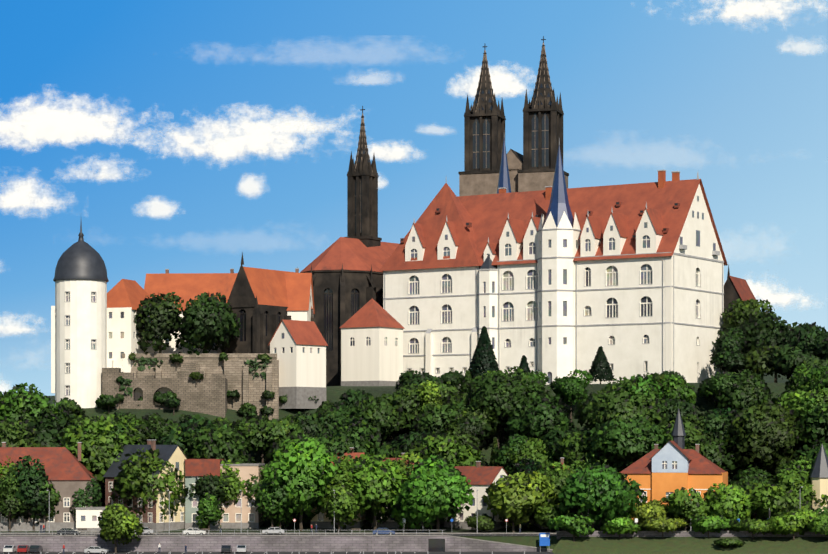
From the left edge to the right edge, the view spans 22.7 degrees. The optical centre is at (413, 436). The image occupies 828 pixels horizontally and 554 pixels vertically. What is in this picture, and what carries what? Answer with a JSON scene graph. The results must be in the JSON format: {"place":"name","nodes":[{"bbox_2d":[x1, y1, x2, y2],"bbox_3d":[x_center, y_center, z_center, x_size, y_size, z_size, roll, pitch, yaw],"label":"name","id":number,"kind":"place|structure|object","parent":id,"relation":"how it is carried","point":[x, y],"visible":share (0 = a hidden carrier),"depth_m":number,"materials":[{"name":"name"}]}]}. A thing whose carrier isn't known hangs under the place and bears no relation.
{"place":"outdoors","nodes":[
{"label":"outdoors","id":0,"kind":"place"},
{"bbox_2d":[0,372,12,392],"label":"cloud","id":1,"kind":"structure","parent":0,"point":[3,387],"depth_m":5369.20,"materials":[{"name":"white"}]},
{"bbox_2d":[0,313,46,336],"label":"cloud","id":2,"kind":"structure","parent":0,"point":[9,326],"depth_m":5354.47,"materials":[{"name":"white"}]},
{"bbox_2d":[7,339,50,370],"bbox_3d":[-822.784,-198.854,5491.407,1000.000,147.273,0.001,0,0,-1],"label":"cloud","id":3,"kind":"structure","parent":0,"point":[31,357],"depth_m":5489.65,"materials":[{"name":"white"}]},
{"bbox_2d":[0,166,88,219],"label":"cloud","id":4,"kind":"structure","parent":0,"point":[21,196],"depth_m":5219.97,"materials":[{"name":"white"}]},
{"bbox_2d":[0,85,173,152],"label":"cloud","id":5,"kind":"structure","parent":0,"point":[30,125],"depth_m":5190.79,"materials":[{"name":"white"}]},
{"bbox_2d":[54,153,150,182],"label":"cloud","id":6,"kind":"structure","parent":0,"point":[105,172],"depth_m":5236.68,"materials":[{"name":"white"}]},
{"bbox_2d":[132,195,185,219],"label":"cloud","id":7,"kind":"structure","parent":0,"point":[156,208],"depth_m":5252.93,"materials":[{"name":"white"}]},
{"bbox_2d":[58,224,327,255],"bbox_3d":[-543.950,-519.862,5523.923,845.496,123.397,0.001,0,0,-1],"label":"cloud","id":8,"kind":"structure","parent":0,"point":[228,240],"depth_m":5524.49,"materials":[{"name":"white"}]},
{"bbox_2d":[109,102,370,167],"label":"cloud","id":9,"kind":"structure","parent":0,"point":[224,141],"depth_m":5209.86,"materials":[{"name":"white"}]},
{"bbox_2d":[237,171,268,199],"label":"cloud","id":10,"kind":"structure","parent":0,"point":[250,187],"depth_m":5270.05,"materials":[{"name":"white"}]},
{"bbox_2d":[153,35,447,67],"bbox_3d":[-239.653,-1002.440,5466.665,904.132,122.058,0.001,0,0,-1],"label":"cloud","id":11,"kind":"structure","parent":0,"point":[328,52],"depth_m":5466.85,"materials":[{"name":"white"}]},
{"bbox_2d":[276,111,343,135],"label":"cloud","id":12,"kind":"structure","parent":0,"point":[316,127],"depth_m":5421.25,"materials":[{"name":"white"}]},
{"bbox_2d":[335,68,402,85],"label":"cloud","id":13,"kind":"structure","parent":0,"point":[371,79],"depth_m":5407.82,"materials":[{"name":"white"}]},
{"bbox_2d":[377,171,385,188],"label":"cloud","id":14,"kind":"structure","parent":0,"point":[381,183],"depth_m":5303.07,"materials":[{"name":"white"}]},
{"bbox_2d":[349,139,425,162],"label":"cloud","id":15,"kind":"structure","parent":0,"point":[394,152],"depth_m":5288.30,"materials":[{"name":"white"}]},
{"bbox_2d":[0,372,827,553],"bbox_3d":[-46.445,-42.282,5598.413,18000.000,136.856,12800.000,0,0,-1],"label":"ground","id":16,"kind":"structure","parent":0,"point":[685,545],"depth_m":411.18,"materials":[{"name":"green plant"}]},
{"bbox_2d":[51,252,404,419],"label":"castle buildings","id":17,"kind":"structure","parent":16,"relation":"on","point":[95,338],"depth_m":469.92,"materials":[{"name":"white paint"}]},
{"bbox_2d":[53,222,108,281],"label":"dome roof","id":18,"kind":"structure","parent":17,"relation":"attached to","point":[80,259],"depth_m":460.14,"materials":[{"name":"metal"}]},
{"bbox_2d":[0,380,827,553],"bbox_3d":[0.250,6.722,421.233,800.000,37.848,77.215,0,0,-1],"label":"town","id":19,"kind":"object","parent":16,"relation":"on","point":[433,489],"depth_m":407.58},
{"bbox_2d":[0,291,827,517],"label":"hill foliage","id":20,"kind":"object","parent":16,"relation":"on","point":[632,421],"visible":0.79,"depth_m":441.80,"materials":[{"name":"green plant"}]},
{"bbox_2d":[9,332,827,552],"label":"tree trunks","id":21,"kind":"object","parent":16,"relation":"on","point":[437,520],"visible":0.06,"depth_m":412.31,"materials":[{"name":"brown plant"}]},
{"bbox_2d":[300,36,755,385],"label":"cathedral","id":22,"kind":"structure","parent":16,"relation":"on","point":[347,277],"depth_m":541.26,"materials":[{"name":"stone"}]},
{"bbox_2d":[379,139,727,385],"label":"castle","id":23,"kind":"structure","parent":16,"relation":"on","point":[557,278],"depth_m":492.80,"materials":[{"name":"white paint"}]},
{"bbox_2d":[0,0,827,395],"label":"sky","id":24,"kind":"structure","parent":0,"point":[615,66],"materials":[{"name":"blue"}]},
{"bbox_2d":[416,124,456,135],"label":"cloud","id":25,"kind":"structure","parent":0,"point":[437,130],"depth_m":5394.29,"materials":[{"name":"white"}]},
{"bbox_2d":[448,60,534,99],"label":"cloud","id":26,"kind":"structure","parent":0,"point":[504,84],"depth_m":5320.77,"materials":[{"name":"white"}]},
{"bbox_2d":[566,130,808,170],"bbox_3d":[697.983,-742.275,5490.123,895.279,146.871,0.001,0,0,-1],"label":"cloud","id":27,"kind":"structure","parent":0,"point":[648,153],"depth_m":5489.36,"materials":[{"name":"white"}]},
{"bbox_2d":[648,0,827,30],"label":"cloud","id":28,"kind":"structure","parent":0,"point":[742,11],"depth_m":5341.78,"materials":[{"name":"white"}]},
{"bbox_2d":[721,223,788,264],"bbox_3d":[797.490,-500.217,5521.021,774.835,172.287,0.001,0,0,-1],"label":"cloud","id":29,"kind":"structure","parent":0,"point":[750,246],"depth_m":5521.96,"materials":[{"name":"white"}]},
{"bbox_2d":[724,271,823,310],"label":"cloud","id":30,"kind":"structure","parent":0,"point":[759,290],"depth_m":5357.30,"materials":[{"name":"white"}]},
{"bbox_2d":[778,35,827,55],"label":"cloud","id":31,"kind":"structure","parent":0,"point":[801,47],"depth_m":5448.09,"materials":[{"name":"white"}]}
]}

